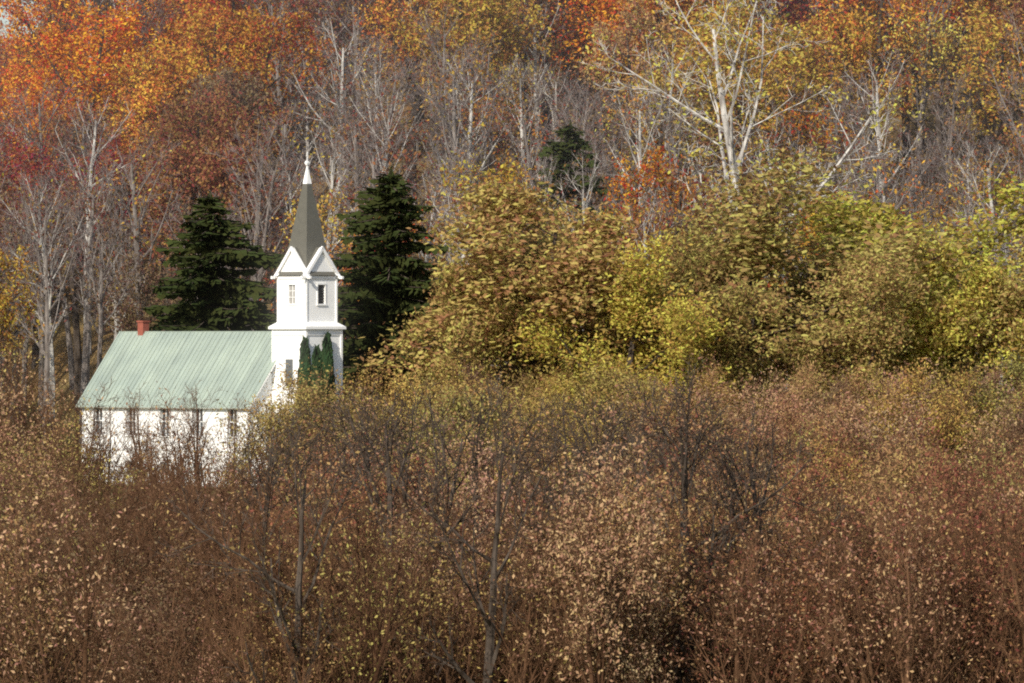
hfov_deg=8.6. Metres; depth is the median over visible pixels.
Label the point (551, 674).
brush tree
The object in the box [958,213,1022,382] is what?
bare tree
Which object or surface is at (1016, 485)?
brush tree
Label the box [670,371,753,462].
brush tree
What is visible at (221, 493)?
brush tree
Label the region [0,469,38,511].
brush tree
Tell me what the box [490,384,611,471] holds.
brush tree
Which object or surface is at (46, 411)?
brush tree
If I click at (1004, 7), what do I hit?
leafy tree
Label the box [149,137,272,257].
leafy tree
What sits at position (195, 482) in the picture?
brush tree
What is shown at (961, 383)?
brush tree
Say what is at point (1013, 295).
willow tree
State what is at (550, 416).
brush tree
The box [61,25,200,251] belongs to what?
leafy tree
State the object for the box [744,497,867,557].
brush tree
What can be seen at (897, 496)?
brush tree
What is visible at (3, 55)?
leafy tree
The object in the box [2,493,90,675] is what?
brush tree
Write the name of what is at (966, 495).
brush tree
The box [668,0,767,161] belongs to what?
leafy tree
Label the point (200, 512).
brush tree
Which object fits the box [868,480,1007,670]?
brush tree
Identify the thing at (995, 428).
brush tree
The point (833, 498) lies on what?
brush tree
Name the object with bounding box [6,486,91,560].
brush tree
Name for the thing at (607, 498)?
brush tree
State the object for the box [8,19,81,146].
leafy tree
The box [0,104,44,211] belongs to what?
bare tree
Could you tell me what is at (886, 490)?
brush tree
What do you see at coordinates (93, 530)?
brush tree
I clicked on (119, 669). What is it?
brush tree
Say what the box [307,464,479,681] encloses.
brush tree
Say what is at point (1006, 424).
brush tree
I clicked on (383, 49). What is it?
leafy tree
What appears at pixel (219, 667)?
brush tree
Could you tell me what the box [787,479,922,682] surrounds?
brush tree
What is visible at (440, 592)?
brush tree
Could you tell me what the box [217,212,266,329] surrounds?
bare tree
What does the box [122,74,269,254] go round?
leafy tree
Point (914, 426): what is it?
brush tree
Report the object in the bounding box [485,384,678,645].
bare tree
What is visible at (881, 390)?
brush tree
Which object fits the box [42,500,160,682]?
brush tree
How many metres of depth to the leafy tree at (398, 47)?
694.51 m
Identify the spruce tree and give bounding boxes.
[140,191,285,330]
[331,166,463,422]
[475,118,620,364]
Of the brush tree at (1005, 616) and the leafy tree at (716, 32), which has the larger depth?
the leafy tree at (716, 32)
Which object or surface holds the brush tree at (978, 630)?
on the ground
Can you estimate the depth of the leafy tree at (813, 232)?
537.44 m
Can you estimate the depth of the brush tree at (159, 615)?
310.20 m
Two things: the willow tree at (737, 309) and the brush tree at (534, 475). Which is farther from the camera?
the willow tree at (737, 309)
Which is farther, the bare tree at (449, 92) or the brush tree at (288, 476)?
the bare tree at (449, 92)
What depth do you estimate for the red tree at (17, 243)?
615.22 m
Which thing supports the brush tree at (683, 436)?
on the ground
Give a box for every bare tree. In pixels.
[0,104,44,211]
[0,113,13,155]
[0,117,20,176]
[0,141,28,286]
[0,157,86,442]
[0,169,93,441]
[0,184,68,410]
[0,208,63,455]
[0,216,50,447]
[0,244,31,329]
[1,73,92,304]
[4,191,93,462]
[15,171,79,389]
[47,90,138,353]
[55,163,150,445]
[59,103,122,313]
[59,211,147,368]
[63,0,123,69]
[77,134,190,330]
[88,159,169,341]
[92,239,151,339]
[101,0,154,153]
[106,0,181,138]
[107,58,161,234]
[137,119,166,278]
[147,188,233,319]
[150,407,375,682]
[166,405,349,681]
[205,116,300,325]
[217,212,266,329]
[221,201,252,277]
[230,140,312,330]
[238,0,276,46]
[240,0,298,217]
[251,96,329,312]
[254,387,420,554]
[259,147,335,270]
[270,0,295,116]
[273,8,386,262]
[273,26,336,231]
[278,59,349,172]
[280,116,369,285]
[285,0,343,179]
[286,170,347,402]
[294,0,297,72]
[299,7,306,78]
[299,92,395,235]
[304,380,509,682]
[308,110,392,303]
[309,0,339,124]
[311,61,360,250]
[319,0,382,190]
[322,20,327,65]
[327,121,436,268]
[327,377,511,682]
[335,74,431,209]
[344,36,417,150]
[344,44,419,169]
[349,32,403,206]
[350,188,433,268]
[355,54,444,185]
[356,404,550,682]
[357,372,573,675]
[361,375,573,682]
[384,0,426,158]
[406,3,486,288]
[407,39,519,262]
[411,163,473,350]
[415,50,522,264]
[415,198,476,264]
[419,72,507,263]
[421,73,479,262]
[422,103,468,278]
[422,175,487,371]
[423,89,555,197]
[428,137,488,263]
[430,145,481,363]
[433,218,528,385]
[456,29,524,259]
[463,209,531,384]
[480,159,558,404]
[481,53,555,184]
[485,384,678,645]
[487,90,560,194]
[493,0,574,181]
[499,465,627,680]
[507,389,688,538]
[509,401,663,544]
[516,149,583,231]
[523,157,563,196]
[524,195,609,238]
[527,60,588,195]
[535,94,618,216]
[544,73,625,182]
[546,141,635,271]
[547,84,618,173]
[547,371,788,682]
[548,83,617,174]
[570,0,614,165]
[576,187,691,275]
[578,113,644,217]
[597,74,682,240]
[598,158,646,253]
[600,72,652,204]
[607,353,836,682]
[616,81,715,212]
[619,31,711,230]
[631,9,683,175]
[634,28,686,222]
[635,180,710,248]
[645,185,689,231]
[649,154,732,255]
[659,88,739,205]
[659,427,837,682]
[661,397,869,681]
[721,98,823,388]
[722,0,781,172]
[742,177,791,391]
[745,67,836,264]
[750,0,799,161]
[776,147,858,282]
[777,122,844,233]
[782,186,853,274]
[802,92,874,191]
[807,0,848,151]
[807,77,860,183]
[823,69,886,203]
[823,135,899,204]
[827,144,936,377]
[835,47,930,245]
[837,165,894,209]
[844,134,939,227]
[854,4,898,171]
[859,170,919,218]
[868,129,947,243]
[878,0,974,215]
[883,8,891,79]
[889,183,970,253]
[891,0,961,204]
[905,134,958,240]
[916,71,978,238]
[929,140,997,264]
[936,122,1009,245]
[937,149,992,275]
[942,135,1023,399]
[948,47,985,216]
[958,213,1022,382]
[968,198,1023,389]
[978,72,1023,283]
[979,207,1023,387]
[981,5,1023,163]
[983,208,1023,390]
[988,112,1023,382]
[1004,3,1013,120]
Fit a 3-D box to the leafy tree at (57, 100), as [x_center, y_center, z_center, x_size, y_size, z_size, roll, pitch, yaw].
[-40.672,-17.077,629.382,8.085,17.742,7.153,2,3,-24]
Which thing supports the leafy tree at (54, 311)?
on the ground
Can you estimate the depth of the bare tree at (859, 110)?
609.29 m
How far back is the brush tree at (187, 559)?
333.72 m
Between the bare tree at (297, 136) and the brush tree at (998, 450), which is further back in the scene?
the bare tree at (297, 136)
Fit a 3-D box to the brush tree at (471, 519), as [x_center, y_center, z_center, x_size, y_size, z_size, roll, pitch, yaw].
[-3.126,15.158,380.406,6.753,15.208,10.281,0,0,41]
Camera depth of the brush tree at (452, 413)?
450.42 m
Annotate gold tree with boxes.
[588,63,724,242]
[660,2,830,183]
[787,6,903,190]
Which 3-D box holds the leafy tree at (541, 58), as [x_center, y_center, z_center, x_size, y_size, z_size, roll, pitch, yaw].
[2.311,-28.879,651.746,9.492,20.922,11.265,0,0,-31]
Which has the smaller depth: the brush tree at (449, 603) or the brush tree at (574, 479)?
the brush tree at (449, 603)
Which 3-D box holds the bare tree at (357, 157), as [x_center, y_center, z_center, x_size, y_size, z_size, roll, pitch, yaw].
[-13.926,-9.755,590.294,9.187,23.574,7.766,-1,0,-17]
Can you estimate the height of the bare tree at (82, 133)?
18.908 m
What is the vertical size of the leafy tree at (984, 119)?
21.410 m
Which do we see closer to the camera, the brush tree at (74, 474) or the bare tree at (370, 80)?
the brush tree at (74, 474)
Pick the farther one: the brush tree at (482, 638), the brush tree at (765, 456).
the brush tree at (765, 456)
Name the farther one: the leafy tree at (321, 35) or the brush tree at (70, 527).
the leafy tree at (321, 35)
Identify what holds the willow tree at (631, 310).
on the ground
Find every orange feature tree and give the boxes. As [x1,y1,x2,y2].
[103,37,268,268]
[149,0,311,137]
[548,0,712,204]
[913,0,1020,165]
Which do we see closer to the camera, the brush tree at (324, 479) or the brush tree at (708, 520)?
the brush tree at (708, 520)
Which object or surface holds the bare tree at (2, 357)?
on the ground
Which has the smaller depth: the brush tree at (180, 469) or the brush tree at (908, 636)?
the brush tree at (908, 636)
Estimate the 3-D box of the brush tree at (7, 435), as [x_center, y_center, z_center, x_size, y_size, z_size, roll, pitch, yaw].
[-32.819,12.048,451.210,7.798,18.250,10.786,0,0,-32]
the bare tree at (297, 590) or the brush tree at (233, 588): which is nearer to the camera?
the bare tree at (297, 590)
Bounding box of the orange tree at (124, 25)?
[7,8,180,267]
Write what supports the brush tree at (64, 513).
on the ground
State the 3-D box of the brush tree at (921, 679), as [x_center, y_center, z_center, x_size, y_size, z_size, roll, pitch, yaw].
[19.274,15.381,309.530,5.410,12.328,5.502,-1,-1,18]
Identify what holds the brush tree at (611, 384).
on the ground
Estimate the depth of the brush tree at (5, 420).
459.50 m
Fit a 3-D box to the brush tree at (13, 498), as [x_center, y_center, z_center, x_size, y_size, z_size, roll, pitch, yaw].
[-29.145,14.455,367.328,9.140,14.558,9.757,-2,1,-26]
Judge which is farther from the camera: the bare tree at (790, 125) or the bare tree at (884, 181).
the bare tree at (790, 125)
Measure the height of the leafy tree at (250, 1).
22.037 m
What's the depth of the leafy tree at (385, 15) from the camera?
635.41 m
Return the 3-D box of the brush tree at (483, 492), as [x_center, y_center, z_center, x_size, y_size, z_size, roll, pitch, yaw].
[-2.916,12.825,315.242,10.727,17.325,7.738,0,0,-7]
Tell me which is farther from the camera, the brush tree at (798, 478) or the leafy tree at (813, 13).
the leafy tree at (813, 13)
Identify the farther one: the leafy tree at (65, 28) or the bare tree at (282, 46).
the leafy tree at (65, 28)
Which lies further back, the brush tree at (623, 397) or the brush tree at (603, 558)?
the brush tree at (623, 397)
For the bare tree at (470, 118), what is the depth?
594.55 m
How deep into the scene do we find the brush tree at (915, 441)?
410.26 m
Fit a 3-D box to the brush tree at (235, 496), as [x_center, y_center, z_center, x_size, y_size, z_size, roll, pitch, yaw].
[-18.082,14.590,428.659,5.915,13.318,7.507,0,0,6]
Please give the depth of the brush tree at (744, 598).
305.58 m
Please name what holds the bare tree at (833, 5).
on the ground
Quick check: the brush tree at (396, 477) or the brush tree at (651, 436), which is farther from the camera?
the brush tree at (651, 436)
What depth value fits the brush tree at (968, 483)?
381.11 m
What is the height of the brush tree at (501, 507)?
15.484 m
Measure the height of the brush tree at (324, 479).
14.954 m
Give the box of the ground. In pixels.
[0,0,1023,682]
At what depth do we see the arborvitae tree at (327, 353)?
498.17 m
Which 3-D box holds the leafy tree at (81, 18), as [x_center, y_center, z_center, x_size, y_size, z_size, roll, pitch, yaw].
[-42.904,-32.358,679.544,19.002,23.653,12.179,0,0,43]
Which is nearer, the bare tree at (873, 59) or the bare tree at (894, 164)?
the bare tree at (894, 164)
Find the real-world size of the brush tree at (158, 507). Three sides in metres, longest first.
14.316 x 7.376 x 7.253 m
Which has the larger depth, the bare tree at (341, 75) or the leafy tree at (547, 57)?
the leafy tree at (547, 57)
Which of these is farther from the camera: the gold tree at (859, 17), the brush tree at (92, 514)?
the gold tree at (859, 17)
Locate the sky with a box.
[0,0,45,43]
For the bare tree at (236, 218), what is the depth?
564.09 m
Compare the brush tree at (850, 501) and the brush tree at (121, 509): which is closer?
the brush tree at (850, 501)
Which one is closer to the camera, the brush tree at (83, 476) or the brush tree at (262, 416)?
the brush tree at (83, 476)
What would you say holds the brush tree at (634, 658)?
on the ground
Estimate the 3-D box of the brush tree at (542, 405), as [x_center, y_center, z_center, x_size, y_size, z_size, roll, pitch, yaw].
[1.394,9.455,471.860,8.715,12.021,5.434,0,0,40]
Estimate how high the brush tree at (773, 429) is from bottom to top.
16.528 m
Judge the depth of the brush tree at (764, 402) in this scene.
466.31 m
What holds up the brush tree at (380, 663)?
on the ground
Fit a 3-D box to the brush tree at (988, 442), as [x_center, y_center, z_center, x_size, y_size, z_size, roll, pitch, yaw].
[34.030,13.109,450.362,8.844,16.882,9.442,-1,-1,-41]
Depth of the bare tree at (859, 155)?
583.04 m
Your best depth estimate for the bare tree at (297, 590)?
295.75 m
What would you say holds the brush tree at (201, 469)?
on the ground
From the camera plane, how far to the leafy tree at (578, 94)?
662.26 m
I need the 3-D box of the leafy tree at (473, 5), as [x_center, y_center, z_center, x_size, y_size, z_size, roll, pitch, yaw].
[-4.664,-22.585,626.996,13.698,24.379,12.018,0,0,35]
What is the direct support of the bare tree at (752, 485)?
on the ground
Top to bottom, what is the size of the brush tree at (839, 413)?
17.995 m
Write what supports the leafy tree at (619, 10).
on the ground
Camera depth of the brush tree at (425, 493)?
358.00 m
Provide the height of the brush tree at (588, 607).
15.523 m
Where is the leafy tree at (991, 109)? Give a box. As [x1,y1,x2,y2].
[921,1,1023,259]
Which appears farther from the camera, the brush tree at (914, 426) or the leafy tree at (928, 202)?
the leafy tree at (928, 202)
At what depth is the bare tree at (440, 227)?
571.83 m
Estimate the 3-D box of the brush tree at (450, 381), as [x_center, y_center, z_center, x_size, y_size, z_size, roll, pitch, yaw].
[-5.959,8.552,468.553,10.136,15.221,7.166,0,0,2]
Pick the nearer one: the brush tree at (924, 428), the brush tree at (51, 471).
the brush tree at (51, 471)
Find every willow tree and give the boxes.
[350,169,754,402]
[382,230,593,403]
[439,191,639,410]
[502,221,752,424]
[569,136,973,412]
[579,204,786,404]
[657,222,820,422]
[740,234,930,419]
[770,164,1023,411]
[864,227,1023,423]
[912,224,1023,409]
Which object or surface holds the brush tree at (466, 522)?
on the ground
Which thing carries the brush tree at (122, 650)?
on the ground
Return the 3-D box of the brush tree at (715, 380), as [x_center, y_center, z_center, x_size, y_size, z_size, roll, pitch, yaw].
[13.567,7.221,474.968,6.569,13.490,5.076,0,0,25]
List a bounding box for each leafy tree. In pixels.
[0,0,70,30]
[0,0,91,163]
[0,30,35,80]
[0,33,29,146]
[0,33,77,142]
[0,39,16,131]
[0,58,38,150]
[0,68,76,186]
[0,74,62,188]
[0,78,28,121]
[0,92,34,167]
[0,120,58,247]
[0,156,34,405]
[0,164,22,289]
[0,174,66,420]
[0,233,55,365]
[1,0,109,71]
[1,95,125,328]
[1,135,110,369]
[2,32,79,229]
[2,88,53,182]
[2,105,113,312]
[5,174,145,414]
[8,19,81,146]
[23,0,102,49]
[24,0,159,166]
[25,61,110,245]
[28,22,124,236]
[40,0,136,99]
[53,49,133,204]
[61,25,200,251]
[71,0,194,198]
[75,0,143,113]
[79,0,166,50]
[81,148,164,335]
[82,244,185,348]
[98,0,202,117]
[102,0,190,127]
[106,63,209,277]
[121,132,190,330]
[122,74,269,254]
[123,125,232,300]
[137,68,259,200]
[139,138,260,274]
[145,57,211,230]
[145,124,252,198]
[146,1,281,138]
[149,0,276,87]
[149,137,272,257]
[154,57,278,303]
[154,139,292,286]
[155,64,281,186]
[167,0,238,38]
[169,0,284,177]
[172,0,277,102]
[178,89,305,242]
[190,0,299,45]
[195,0,301,189]
[197,4,345,241]
[242,190,355,298]
[260,241,381,338]
[268,189,360,300]
[272,0,327,102]
[283,0,415,193]
[286,0,294,108]
[305,12,317,98]
[314,103,449,234]
[332,0,373,71]
[338,207,430,328]
[339,0,427,146]
[347,6,354,94]
[350,180,461,348]
[353,0,475,204]
[375,1,434,123]
[378,0,467,186]
[380,3,386,66]
[383,0,526,194]
[388,1,411,102]
[396,14,405,70]
[414,0,561,188]
[422,1,526,163]
[427,149,561,396]
[438,0,539,186]
[447,0,551,160]
[475,0,519,142]
[503,0,613,175]
[516,0,573,144]
[519,0,556,137]
[520,0,624,162]
[558,1,642,151]
[561,11,572,99]
[569,0,692,218]
[577,14,585,113]
[582,0,724,216]
[591,0,713,203]
[602,131,725,262]
[606,0,721,182]
[618,36,747,232]
[620,146,735,278]
[637,199,685,250]
[651,0,791,144]
[654,115,791,216]
[657,150,815,286]
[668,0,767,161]
[681,0,759,186]
[692,59,807,290]
[698,196,791,287]
[710,0,826,207]
[716,0,817,136]
[722,19,848,194]
[740,95,893,231]
[754,191,901,314]
[783,1,810,75]
[786,0,867,124]
[787,180,938,274]
[791,0,842,106]
[800,0,960,204]
[816,0,915,194]
[844,0,962,176]
[856,0,958,150]
[864,6,1016,238]
[882,0,1022,173]
[893,3,901,115]
[902,168,1022,390]
[926,0,1021,166]
[941,3,949,79]
[946,124,1023,265]
[952,0,1023,89]
[961,0,1011,144]
[970,0,1023,134]
[1010,100,1023,225]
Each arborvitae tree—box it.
[297,336,310,417]
[307,344,324,430]
[321,332,336,416]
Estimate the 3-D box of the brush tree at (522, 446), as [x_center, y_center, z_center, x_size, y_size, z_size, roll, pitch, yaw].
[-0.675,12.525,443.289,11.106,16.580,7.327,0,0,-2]
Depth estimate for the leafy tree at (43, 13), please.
724.52 m
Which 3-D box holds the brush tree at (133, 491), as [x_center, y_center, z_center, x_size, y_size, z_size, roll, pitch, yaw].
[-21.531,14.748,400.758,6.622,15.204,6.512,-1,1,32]
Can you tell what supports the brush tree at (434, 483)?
on the ground
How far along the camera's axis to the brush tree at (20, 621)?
301.00 m
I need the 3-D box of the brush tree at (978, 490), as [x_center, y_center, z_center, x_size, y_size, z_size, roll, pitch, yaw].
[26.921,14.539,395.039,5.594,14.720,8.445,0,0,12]
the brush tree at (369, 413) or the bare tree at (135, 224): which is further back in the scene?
the bare tree at (135, 224)
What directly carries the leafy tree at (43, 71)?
on the ground
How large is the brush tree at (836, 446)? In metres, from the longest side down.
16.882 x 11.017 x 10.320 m
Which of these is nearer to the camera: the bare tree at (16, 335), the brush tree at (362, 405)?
the brush tree at (362, 405)
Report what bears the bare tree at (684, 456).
on the ground
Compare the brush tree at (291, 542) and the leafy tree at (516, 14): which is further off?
the leafy tree at (516, 14)
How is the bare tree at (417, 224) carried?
on the ground
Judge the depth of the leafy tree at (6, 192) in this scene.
567.97 m
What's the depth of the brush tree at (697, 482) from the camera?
392.80 m
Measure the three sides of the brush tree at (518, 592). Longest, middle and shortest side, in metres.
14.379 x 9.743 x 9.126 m
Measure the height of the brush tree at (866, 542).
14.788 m
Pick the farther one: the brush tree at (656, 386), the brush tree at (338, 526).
the brush tree at (656, 386)
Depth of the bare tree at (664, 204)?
579.66 m
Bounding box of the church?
[76,152,345,486]
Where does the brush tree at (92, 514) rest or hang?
on the ground
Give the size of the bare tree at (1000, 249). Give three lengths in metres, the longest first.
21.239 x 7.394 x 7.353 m
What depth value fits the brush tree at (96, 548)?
373.14 m
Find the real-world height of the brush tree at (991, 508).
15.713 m
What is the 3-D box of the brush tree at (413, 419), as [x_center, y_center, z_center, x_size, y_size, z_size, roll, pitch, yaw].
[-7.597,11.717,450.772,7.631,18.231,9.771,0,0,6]
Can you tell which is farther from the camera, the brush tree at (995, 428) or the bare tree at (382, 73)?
the bare tree at (382, 73)
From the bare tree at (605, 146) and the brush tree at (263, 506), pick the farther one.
the bare tree at (605, 146)
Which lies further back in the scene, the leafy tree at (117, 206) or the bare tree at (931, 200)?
the leafy tree at (117, 206)
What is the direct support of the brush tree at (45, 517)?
on the ground
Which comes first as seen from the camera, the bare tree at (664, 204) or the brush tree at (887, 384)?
the brush tree at (887, 384)
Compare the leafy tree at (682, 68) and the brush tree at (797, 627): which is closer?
the brush tree at (797, 627)
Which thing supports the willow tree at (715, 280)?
on the ground
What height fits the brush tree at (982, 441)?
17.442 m
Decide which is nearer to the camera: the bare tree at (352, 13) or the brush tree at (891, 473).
the brush tree at (891, 473)
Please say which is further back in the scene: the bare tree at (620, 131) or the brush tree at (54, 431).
the bare tree at (620, 131)
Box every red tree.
[1,157,57,366]
[64,127,145,314]
[795,2,807,76]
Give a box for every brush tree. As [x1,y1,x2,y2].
[0,330,50,441]
[0,331,35,427]
[0,342,116,472]
[0,359,61,459]
[0,367,65,484]
[0,372,40,452]
[0,385,41,469]
[0,416,96,516]
[0,418,84,500]
[0,418,92,669]
[0,422,62,492]
[0,422,93,498]
[0,445,94,682]
[0,449,34,520]
[0,453,35,516]
[0,461,19,494]
[0,464,64,512]
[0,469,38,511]
[0,471,90,669]
[0,472,50,579]
[0,475,23,523]
[0,478,162,682]
[0,479,42,533]
[0,483,66,578]
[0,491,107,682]
[0,494,45,677]
[0,494,65,656]
[0,495,104,682]
[0,496,23,569]
[0,505,54,666]
[0,505,94,682]
[0,519,59,678]
[0,536,58,682]
[0,543,64,682]
[0,549,72,682]
[1,438,69,516]
[1,470,42,501]
[2,368,71,458]
[2,411,47,459]
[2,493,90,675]
[3,448,82,536]
[4,370,111,485]
[6,442,53,501]
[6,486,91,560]
[6,487,82,681]
[10,495,80,566]
[15,406,84,465]
[15,457,106,682]
[15,497,143,682]
[17,493,94,557]
[19,494,107,680]
[21,428,176,675]
[22,454,59,512]
[22,570,171,682]
[25,592,174,682]
[26,417,134,670]
[26,459,69,651]
[28,390,153,530]
[32,462,207,680]
[34,377,146,502]
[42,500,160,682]
[43,479,98,682]
[45,413,131,509]
[47,526,98,670]
[52,482,114,681]
[54,558,159,681]
[55,451,132,554]
[59,493,160,589]
[62,460,101,504]
[65,480,117,666]
[66,595,221,682]
[69,512,237,682]
[69,629,171,682]
[71,484,170,640]
[71,509,125,682]
[72,500,117,630]
[73,478,179,554]
[76,575,207,682]
[77,472,178,600]
[83,398,145,500]
[87,442,238,661]
[89,470,219,674]
[94,473,217,643]
[95,481,202,574]
[97,399,238,516]
[97,457,221,675]
[97,468,178,532]
[98,534,245,682]
[99,531,211,682]
[99,537,202,681]
[101,417,171,505]
[102,437,201,515]
[108,380,169,478]
[114,421,178,491]
[115,436,226,535]
[115,491,288,682]
[116,447,182,560]
[120,381,255,502]
[128,462,197,536]
[132,505,238,676]
[133,493,272,682]
[133,614,245,682]
[135,441,215,532]
[145,478,210,570]
[146,485,236,583]
[148,445,236,526]
[148,491,224,574]
[153,499,257,659]
[155,547,252,681]
[157,379,225,475]
[159,552,263,682]
[160,467,217,511]
[162,598,250,682]
[166,493,309,682]
[166,629,233,682]
[167,471,204,531]
[169,460,215,498]
[173,465,281,679]
[176,439,332,575]
[186,474,236,525]
[190,454,259,527]
[193,537,288,682]
[194,451,276,529]
[196,419,349,568]
[196,520,337,682]
[196,615,261,682]
[198,390,263,490]
[198,458,270,530]
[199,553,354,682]
[200,471,289,578]
[204,520,271,606]
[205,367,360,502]
[206,467,395,682]
[207,473,256,541]
[208,415,302,507]
[212,411,291,497]
[220,484,361,681]
[230,484,286,547]
[231,565,365,682]
[232,448,441,682]
[234,362,356,473]
[235,553,360,682]
[240,498,339,575]
[244,597,315,682]
[248,381,335,477]
[249,500,384,678]
[250,458,418,681]
[252,442,337,508]
[256,429,395,528]
[257,469,369,509]
[262,520,460,682]
[264,426,382,509]
[268,414,378,661]
[268,465,393,543]
[269,433,335,491]
[270,434,327,537]
[274,448,428,682]
[277,464,404,682]
[277,495,453,682]
[279,428,418,499]
[279,430,375,485]
[283,417,432,494]
[283,448,397,682]
[284,370,358,475]
[301,357,425,464]
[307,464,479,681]
[310,389,423,459]
[313,469,397,541]
[314,467,421,674]
[318,469,450,676]
[325,441,504,546]
[325,474,514,682]
[326,346,413,437]
[329,518,467,682]
[330,456,465,532]
[331,420,401,473]
[335,386,384,436]
[335,470,473,680]
[338,436,551,682]
[341,379,413,470]
[341,507,532,682]
[347,357,417,445]
[348,368,472,463]
[354,362,486,445]
[358,382,440,466]
[367,370,443,432]
[368,428,483,532]
[371,445,510,521]
[373,497,480,682]
[374,456,469,678]
[378,456,513,682]
[380,433,491,491]
[382,359,483,424]
[392,397,483,485]
[394,368,537,452]
[394,494,532,681]
[397,489,558,682]
[397,500,514,682]
[407,378,510,479]
[408,367,446,425]
[409,382,490,447]
[410,455,487,518]
[413,479,511,682]
[418,486,624,682]
[419,375,504,462]
[422,361,468,413]
[423,507,493,682]
[428,415,535,517]
[429,427,534,536]
[430,494,515,680]
[435,358,527,418]
[437,522,527,681]
[442,507,535,682]
[444,428,488,487]
[444,502,560,682]
[451,534,551,682]
[452,467,550,681]
[454,407,570,485]
[455,382,551,484]
[458,440,569,530]
[459,465,568,547]
[463,466,568,552]
[464,406,616,499]
[465,546,619,682]
[467,489,560,576]
[468,365,588,477]
[468,401,586,492]
[471,537,604,682]
[474,385,512,421]
[481,469,540,555]
[483,454,539,523]
[484,393,586,464]
[486,445,558,532]
[488,473,681,678]
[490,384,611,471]
[493,444,572,491]
[494,453,566,517]
[496,369,544,411]
[504,401,694,682]
[505,429,559,510]
[506,453,581,509]
[509,509,630,682]
[510,372,587,482]
[512,528,667,682]
[518,445,715,544]
[520,394,562,428]
[520,470,712,682]
[522,382,578,470]
[522,456,638,513]
[523,367,572,420]
[524,453,646,521]
[529,452,649,516]
[531,483,667,532]
[532,388,573,435]
[534,349,629,448]
[537,394,602,442]
[538,437,719,682]
[543,385,638,477]
[544,484,696,682]
[548,492,614,681]
[550,433,633,480]
[554,403,643,483]
[554,501,751,681]
[558,455,774,682]
[559,482,760,682]
[560,496,686,682]
[561,510,679,679]
[562,424,678,477]
[569,363,706,456]
[570,366,621,423]
[571,399,666,463]
[573,460,689,524]
[576,462,703,526]
[577,345,721,446]
[588,381,697,478]
[594,358,660,418]
[599,450,728,670]
[604,371,667,418]
[606,384,699,492]
[617,374,671,434]
[620,455,786,675]
[624,392,757,485]
[624,473,795,682]
[626,490,703,625]
[629,372,688,415]
[629,408,709,472]
[630,426,722,492]
[632,373,721,458]
[633,460,694,502]
[633,486,813,681]
[639,459,720,524]
[641,434,720,510]
[641,455,711,521]
[648,458,782,682]
[650,384,750,482]
[650,480,813,682]
[654,517,872,682]
[661,463,798,682]
[662,455,730,520]
[662,537,835,682]
[663,440,784,514]
[665,365,782,441]
[668,415,795,470]
[669,351,745,431]
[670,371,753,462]
[671,414,793,482]
[674,428,714,490]
[676,472,753,678]
[686,377,764,445]
[687,350,802,452]
[688,433,768,681]
[689,467,791,678]
[691,367,742,412]
[694,531,826,682]
[695,458,803,682]
[696,424,827,488]
[697,389,754,434]
[697,395,774,478]
[698,465,808,530]
[699,450,780,507]
[703,472,887,682]
[706,431,764,480]
[707,424,809,503]
[710,502,823,682]
[722,399,807,474]
[726,365,827,459]
[727,371,780,424]
[730,392,862,488]
[736,437,793,500]
[738,473,817,682]
[739,385,863,484]
[742,383,804,432]
[742,461,807,541]
[743,547,878,682]
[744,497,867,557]
[747,473,868,682]
[749,465,902,682]
[753,437,798,523]
[757,426,877,521]
[760,425,848,485]
[762,412,838,510]
[763,422,868,528]
[764,392,884,474]
[764,449,848,507]
[764,487,961,682]
[766,505,870,681]
[767,469,838,535]
[768,370,820,422]
[770,413,878,487]
[771,405,823,464]
[771,486,973,682]
[772,351,846,428]
[777,462,843,507]
[778,365,879,464]
[778,467,894,565]
[781,440,874,492]
[781,455,869,532]
[781,494,963,682]
[785,384,877,490]
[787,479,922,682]
[788,415,875,511]
[789,367,894,467]
[796,476,967,682]
[797,456,898,671]
[798,487,925,549]
[804,421,902,490]
[804,458,864,491]
[805,473,917,674]
[810,424,937,494]
[810,435,979,681]
[812,455,853,498]
[816,496,1013,682]
[821,434,901,503]
[823,366,949,478]
[828,448,895,496]
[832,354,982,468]
[832,481,877,668]
[833,414,930,524]
[834,416,926,489]
[834,435,892,515]
[837,389,954,486]
[840,433,901,512]
[841,490,914,680]
[842,336,956,456]
[843,468,947,682]
[848,365,915,424]
[849,450,934,511]
[853,459,951,682]
[854,473,998,649]
[858,404,881,458]
[862,361,920,419]
[863,421,943,505]
[863,471,1010,676]
[863,482,1023,682]
[865,436,1023,680]
[868,410,1010,501]
[868,469,937,543]
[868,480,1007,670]
[870,443,1023,682]
[871,394,961,468]
[871,456,1021,677]
[874,458,954,682]
[875,547,1009,681]
[879,355,933,422]
[879,457,992,490]
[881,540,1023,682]
[882,440,1023,682]
[887,430,950,491]
[888,478,1020,682]
[889,429,980,491]
[889,548,989,682]
[896,354,1001,471]
[897,439,979,521]
[898,474,1021,676]
[900,398,979,486]
[902,459,1023,678]
[905,352,1004,457]
[906,440,1023,677]
[909,431,1016,511]
[912,356,973,422]
[915,467,987,507]
[923,439,1010,508]
[930,390,984,448]
[933,359,1023,436]
[940,515,1023,682]
[942,386,1023,481]
[945,412,1023,509]
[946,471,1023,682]
[946,490,1022,682]
[947,472,1013,519]
[948,419,1015,471]
[954,419,1023,475]
[956,465,1023,656]
[960,377,1023,471]
[960,425,1023,474]
[962,343,1023,439]
[962,411,1023,486]
[963,401,1023,464]
[963,490,1023,667]
[967,428,1023,481]
[969,396,1023,448]
[969,447,1001,489]
[969,475,1023,681]
[971,375,1023,463]
[972,462,1021,490]
[981,466,1022,532]
[987,417,1023,470]
[989,512,1023,682]
[991,445,1023,539]
[996,438,1023,476]
[999,537,1023,675]
[1007,376,1023,416]
[1007,450,1023,525]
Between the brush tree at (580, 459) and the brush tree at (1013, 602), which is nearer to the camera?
the brush tree at (1013, 602)
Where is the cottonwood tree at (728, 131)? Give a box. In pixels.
[579,0,916,374]

